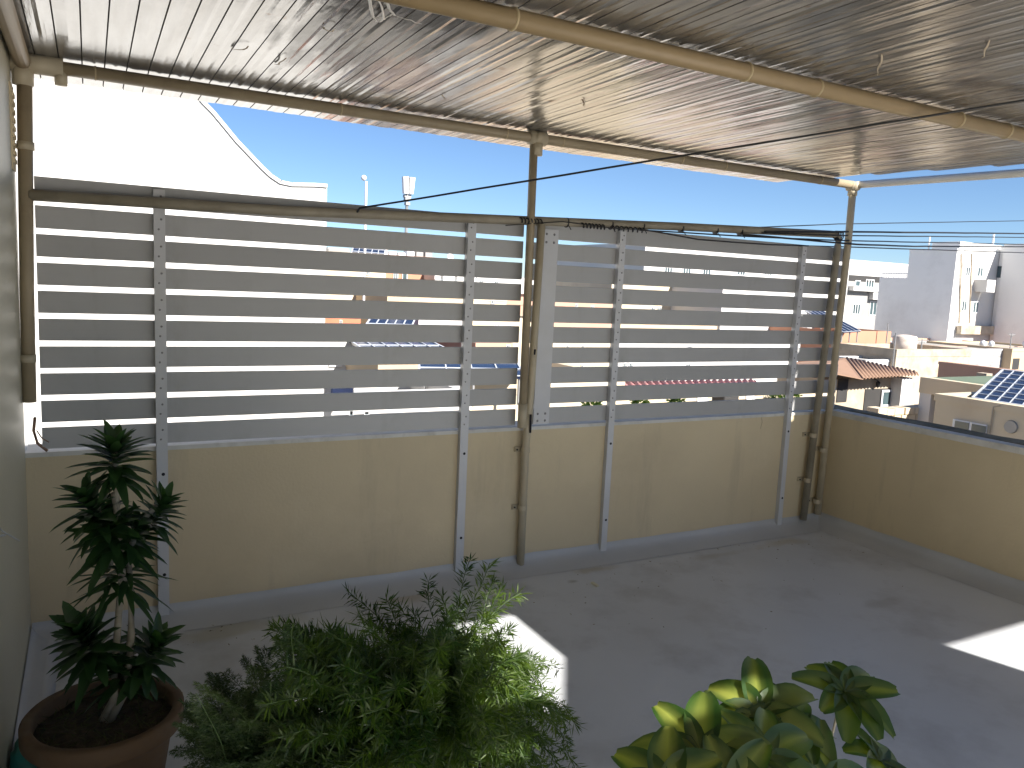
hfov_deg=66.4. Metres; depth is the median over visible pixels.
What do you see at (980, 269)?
window
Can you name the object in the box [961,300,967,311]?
window
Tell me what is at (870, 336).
orange house
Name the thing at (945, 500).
parapet wall
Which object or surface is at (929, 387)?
green roof house
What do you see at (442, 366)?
solar panel
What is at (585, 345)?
rose house
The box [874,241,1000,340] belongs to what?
party wall block
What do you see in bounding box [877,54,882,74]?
peeled flake
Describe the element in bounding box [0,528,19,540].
wall hook
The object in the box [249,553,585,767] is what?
asparagus fern
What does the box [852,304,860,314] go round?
window
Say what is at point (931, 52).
roof sheet
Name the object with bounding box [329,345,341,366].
window
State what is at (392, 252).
rooftop box
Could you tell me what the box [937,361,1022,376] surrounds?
salmon wall
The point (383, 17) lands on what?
torn foil
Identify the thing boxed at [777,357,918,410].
corrugated shed
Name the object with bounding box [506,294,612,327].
salmon house
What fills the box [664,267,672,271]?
window
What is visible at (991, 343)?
water tank
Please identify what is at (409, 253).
rooftop box
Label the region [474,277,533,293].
house
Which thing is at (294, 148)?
sky
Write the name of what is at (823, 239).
cable
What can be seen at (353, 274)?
cream house
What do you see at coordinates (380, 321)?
solar panel
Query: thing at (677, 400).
garden shrub
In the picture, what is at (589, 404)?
garden shrub
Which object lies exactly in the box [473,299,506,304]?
house
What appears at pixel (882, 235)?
cable
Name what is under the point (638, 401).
garden shrub
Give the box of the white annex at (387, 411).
[324,386,471,415]
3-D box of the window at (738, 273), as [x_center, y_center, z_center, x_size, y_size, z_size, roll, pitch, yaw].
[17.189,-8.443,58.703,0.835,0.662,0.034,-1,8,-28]
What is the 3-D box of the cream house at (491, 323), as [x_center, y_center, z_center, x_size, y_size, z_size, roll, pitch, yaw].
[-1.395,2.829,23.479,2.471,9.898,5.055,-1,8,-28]
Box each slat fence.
[34,176,523,615]
[519,226,843,550]
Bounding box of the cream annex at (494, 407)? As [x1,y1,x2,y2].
[470,359,624,420]
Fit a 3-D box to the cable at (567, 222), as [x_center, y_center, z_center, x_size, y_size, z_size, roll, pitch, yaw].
[0.418,-0.970,4.851,1.033,0.058,0.006,-1,8,-28]
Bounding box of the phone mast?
[402,176,414,232]
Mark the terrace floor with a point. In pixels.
(944, 655)
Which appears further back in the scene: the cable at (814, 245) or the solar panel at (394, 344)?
the solar panel at (394, 344)
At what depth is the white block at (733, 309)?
41.08 m
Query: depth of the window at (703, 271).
57.13 m
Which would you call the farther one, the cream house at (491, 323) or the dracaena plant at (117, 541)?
the cream house at (491, 323)
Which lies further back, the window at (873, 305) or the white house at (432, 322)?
the window at (873, 305)
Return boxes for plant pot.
[18,676,183,767]
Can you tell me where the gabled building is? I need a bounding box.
[12,78,327,451]
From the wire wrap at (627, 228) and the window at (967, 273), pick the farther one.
the window at (967, 273)
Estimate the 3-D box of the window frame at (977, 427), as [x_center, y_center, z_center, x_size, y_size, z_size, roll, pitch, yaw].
[7.883,0.751,13.249,0.048,0.167,0.291,-1,8,-28]
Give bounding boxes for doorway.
[863,388,890,410]
[1012,358,1019,368]
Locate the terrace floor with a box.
[55,531,1023,767]
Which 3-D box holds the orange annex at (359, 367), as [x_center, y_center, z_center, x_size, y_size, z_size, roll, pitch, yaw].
[-2.629,4.053,15.844,1.243,9.315,2.540,-1,8,-28]
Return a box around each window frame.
[952,419,969,429]
[969,422,987,432]
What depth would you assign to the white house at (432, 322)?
19.67 m
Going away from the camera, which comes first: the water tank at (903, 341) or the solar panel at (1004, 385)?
the solar panel at (1004, 385)
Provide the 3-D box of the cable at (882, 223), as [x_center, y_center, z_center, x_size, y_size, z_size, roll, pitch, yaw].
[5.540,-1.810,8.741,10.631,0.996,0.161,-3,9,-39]
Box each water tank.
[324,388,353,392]
[326,247,349,251]
[892,334,917,348]
[979,340,986,345]
[988,341,994,346]
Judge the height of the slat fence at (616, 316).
2.186 m
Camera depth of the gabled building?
7.36 m
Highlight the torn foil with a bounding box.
[368,0,420,23]
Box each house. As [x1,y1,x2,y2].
[324,342,351,369]
[325,251,385,299]
[325,318,360,323]
[355,295,462,323]
[386,255,435,279]
[414,320,461,324]
[424,275,463,280]
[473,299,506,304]
[473,315,530,358]
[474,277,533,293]
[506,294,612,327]
[553,343,609,366]
[618,343,799,381]
[620,324,716,328]
[769,327,890,361]
[839,343,971,404]
[890,338,1022,346]
[890,341,1002,367]
[918,372,993,422]
[927,341,1023,370]
[933,392,1023,439]
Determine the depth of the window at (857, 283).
70.73 m
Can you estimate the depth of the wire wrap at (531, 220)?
4.68 m
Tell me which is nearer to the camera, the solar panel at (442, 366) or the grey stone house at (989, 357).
the solar panel at (442, 366)
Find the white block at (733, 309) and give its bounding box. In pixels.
[670,287,814,329]
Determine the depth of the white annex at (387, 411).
11.33 m
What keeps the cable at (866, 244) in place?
attached to the pipe frame
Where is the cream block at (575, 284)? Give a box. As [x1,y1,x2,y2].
[556,282,671,309]
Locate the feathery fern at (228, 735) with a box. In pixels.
[169,623,330,767]
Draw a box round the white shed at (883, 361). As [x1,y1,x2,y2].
[839,356,889,365]
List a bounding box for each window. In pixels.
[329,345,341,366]
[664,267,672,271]
[683,269,690,272]
[702,270,710,273]
[737,272,744,275]
[836,379,848,401]
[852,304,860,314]
[855,280,860,285]
[865,279,874,286]
[869,301,876,315]
[880,390,891,406]
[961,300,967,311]
[965,266,970,275]
[972,301,978,312]
[976,267,983,276]
[996,266,1001,277]
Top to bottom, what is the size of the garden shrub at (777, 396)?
0.672 m
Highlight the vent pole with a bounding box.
[361,175,367,299]
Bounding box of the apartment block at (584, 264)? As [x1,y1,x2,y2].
[557,244,850,320]
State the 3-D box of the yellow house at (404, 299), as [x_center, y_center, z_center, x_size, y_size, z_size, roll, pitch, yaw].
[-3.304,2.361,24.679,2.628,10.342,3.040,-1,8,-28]
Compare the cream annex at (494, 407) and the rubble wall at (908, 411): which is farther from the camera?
the rubble wall at (908, 411)
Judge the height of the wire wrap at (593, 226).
0.036 m
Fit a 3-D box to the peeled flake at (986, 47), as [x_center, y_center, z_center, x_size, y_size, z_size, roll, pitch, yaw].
[1.660,-1.171,2.747,0.012,0.015,0.199,6,8,25]
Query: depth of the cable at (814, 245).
5.78 m
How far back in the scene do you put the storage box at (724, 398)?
17.07 m
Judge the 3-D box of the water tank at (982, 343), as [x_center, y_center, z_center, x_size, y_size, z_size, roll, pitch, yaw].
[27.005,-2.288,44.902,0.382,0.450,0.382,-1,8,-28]
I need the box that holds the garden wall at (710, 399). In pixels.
[622,393,826,403]
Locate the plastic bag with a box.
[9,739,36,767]
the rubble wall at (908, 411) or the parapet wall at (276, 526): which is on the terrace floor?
the parapet wall at (276, 526)
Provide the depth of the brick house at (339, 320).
17.50 m
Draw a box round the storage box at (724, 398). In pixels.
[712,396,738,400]
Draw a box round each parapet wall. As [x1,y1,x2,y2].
[25,409,824,645]
[819,404,1023,604]
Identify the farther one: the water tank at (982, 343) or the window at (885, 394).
the water tank at (982, 343)
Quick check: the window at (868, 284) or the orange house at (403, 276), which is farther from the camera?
the window at (868, 284)
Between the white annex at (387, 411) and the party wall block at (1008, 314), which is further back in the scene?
the party wall block at (1008, 314)
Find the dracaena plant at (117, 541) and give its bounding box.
[41,419,188,722]
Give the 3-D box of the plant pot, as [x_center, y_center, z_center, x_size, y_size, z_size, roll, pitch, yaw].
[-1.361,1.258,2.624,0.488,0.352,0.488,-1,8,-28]
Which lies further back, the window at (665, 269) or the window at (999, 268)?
the window at (665, 269)
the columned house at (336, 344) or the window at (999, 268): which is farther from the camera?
the window at (999, 268)
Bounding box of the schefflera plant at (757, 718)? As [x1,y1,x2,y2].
[611,656,905,767]
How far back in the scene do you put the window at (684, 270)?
56.26 m
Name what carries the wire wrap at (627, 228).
attached to the pipe frame
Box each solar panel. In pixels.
[349,342,443,346]
[351,248,385,253]
[366,319,414,323]
[418,363,520,406]
[805,311,860,342]
[971,369,1023,405]
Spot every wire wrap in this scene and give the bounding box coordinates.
[519,217,542,223]
[581,222,604,229]
[610,225,642,232]
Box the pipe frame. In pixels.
[0,0,1023,565]
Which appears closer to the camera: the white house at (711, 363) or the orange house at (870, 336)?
the white house at (711, 363)
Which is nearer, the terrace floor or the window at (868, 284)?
the terrace floor
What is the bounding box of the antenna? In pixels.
[892,333,896,365]
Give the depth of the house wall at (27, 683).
3.15 m
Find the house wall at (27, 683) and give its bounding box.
[0,28,58,767]
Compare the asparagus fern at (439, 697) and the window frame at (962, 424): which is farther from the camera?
the window frame at (962, 424)
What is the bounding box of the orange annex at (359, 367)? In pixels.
[345,364,417,369]
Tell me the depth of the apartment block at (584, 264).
58.61 m
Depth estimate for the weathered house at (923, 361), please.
32.78 m
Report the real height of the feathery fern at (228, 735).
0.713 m
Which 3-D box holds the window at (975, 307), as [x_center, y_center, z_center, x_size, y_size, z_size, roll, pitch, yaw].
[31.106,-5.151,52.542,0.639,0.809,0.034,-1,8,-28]
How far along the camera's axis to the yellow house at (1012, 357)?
43.45 m
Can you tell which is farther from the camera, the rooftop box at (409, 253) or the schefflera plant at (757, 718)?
the rooftop box at (409, 253)
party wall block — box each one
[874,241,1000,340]
[989,244,1023,343]
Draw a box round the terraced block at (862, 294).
[844,260,907,329]
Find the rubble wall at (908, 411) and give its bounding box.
[867,404,918,419]
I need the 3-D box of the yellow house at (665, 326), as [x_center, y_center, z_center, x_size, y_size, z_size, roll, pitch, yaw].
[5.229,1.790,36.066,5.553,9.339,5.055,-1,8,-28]
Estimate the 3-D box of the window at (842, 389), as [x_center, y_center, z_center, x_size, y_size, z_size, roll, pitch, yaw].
[10.381,0.203,24.601,0.462,0.734,0.010,-1,8,-28]
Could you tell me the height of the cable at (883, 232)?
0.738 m
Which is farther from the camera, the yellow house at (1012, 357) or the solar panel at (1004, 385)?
the yellow house at (1012, 357)
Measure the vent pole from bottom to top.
3.419 m
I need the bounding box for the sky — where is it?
[208,102,1023,277]
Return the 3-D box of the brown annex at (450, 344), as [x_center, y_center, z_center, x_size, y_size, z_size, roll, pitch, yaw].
[-1.307,3.607,19.060,0.920,9.496,3.055,-1,8,-28]
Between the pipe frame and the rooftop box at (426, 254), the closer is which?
the pipe frame
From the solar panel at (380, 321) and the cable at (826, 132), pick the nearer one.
the cable at (826, 132)
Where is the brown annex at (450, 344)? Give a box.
[436,342,512,346]
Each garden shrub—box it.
[581,401,602,405]
[629,400,649,403]
[666,399,685,401]
[769,395,784,397]
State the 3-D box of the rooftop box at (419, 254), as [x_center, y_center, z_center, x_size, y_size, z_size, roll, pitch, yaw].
[-3.413,-4.597,28.364,0.280,0.426,0.400,-1,8,-28]
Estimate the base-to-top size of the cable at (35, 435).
0.175 m
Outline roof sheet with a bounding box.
[13,0,1023,181]
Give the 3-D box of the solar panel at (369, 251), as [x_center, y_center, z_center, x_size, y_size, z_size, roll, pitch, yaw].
[-4.720,-4.080,25.729,1.071,0.804,1.592,2,7,-8]
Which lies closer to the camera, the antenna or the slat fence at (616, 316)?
the slat fence at (616, 316)
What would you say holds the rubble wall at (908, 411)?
on the ground
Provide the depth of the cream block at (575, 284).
42.65 m
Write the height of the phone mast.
3.410 m
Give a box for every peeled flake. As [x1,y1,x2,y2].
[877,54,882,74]
[982,40,989,57]
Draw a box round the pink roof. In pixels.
[625,379,755,384]
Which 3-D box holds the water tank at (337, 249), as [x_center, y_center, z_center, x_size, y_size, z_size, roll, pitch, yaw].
[-5.723,-4.229,25.225,0.743,0.296,1.000,-1,8,-28]
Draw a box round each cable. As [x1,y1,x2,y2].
[32,417,48,451]
[356,99,1023,212]
[505,221,639,229]
[640,228,1023,252]
[643,230,1023,244]
[742,233,1023,246]
[761,232,1023,237]
[764,231,1023,233]
[766,220,1023,226]
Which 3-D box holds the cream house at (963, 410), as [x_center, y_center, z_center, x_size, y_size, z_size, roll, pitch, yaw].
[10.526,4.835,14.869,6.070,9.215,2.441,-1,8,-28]
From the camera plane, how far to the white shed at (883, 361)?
31.82 m
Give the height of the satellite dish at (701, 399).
0.663 m
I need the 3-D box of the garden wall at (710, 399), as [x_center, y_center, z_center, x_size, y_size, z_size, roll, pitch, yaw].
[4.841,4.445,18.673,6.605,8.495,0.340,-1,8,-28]
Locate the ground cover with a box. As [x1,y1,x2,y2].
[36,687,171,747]
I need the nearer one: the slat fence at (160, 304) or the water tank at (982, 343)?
the slat fence at (160, 304)
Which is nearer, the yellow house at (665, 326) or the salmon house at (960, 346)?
the yellow house at (665, 326)
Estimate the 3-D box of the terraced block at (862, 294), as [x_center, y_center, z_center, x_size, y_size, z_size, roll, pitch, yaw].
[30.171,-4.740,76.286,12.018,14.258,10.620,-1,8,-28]
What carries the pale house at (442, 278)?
on the ground
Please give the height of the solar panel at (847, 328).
1.435 m
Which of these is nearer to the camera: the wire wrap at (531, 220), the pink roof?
the wire wrap at (531, 220)
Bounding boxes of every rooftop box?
[388,251,396,254]
[404,251,413,255]
[414,252,422,256]
[423,252,431,256]
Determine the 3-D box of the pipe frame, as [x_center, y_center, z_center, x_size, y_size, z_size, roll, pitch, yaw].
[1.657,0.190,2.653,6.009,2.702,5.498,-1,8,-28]

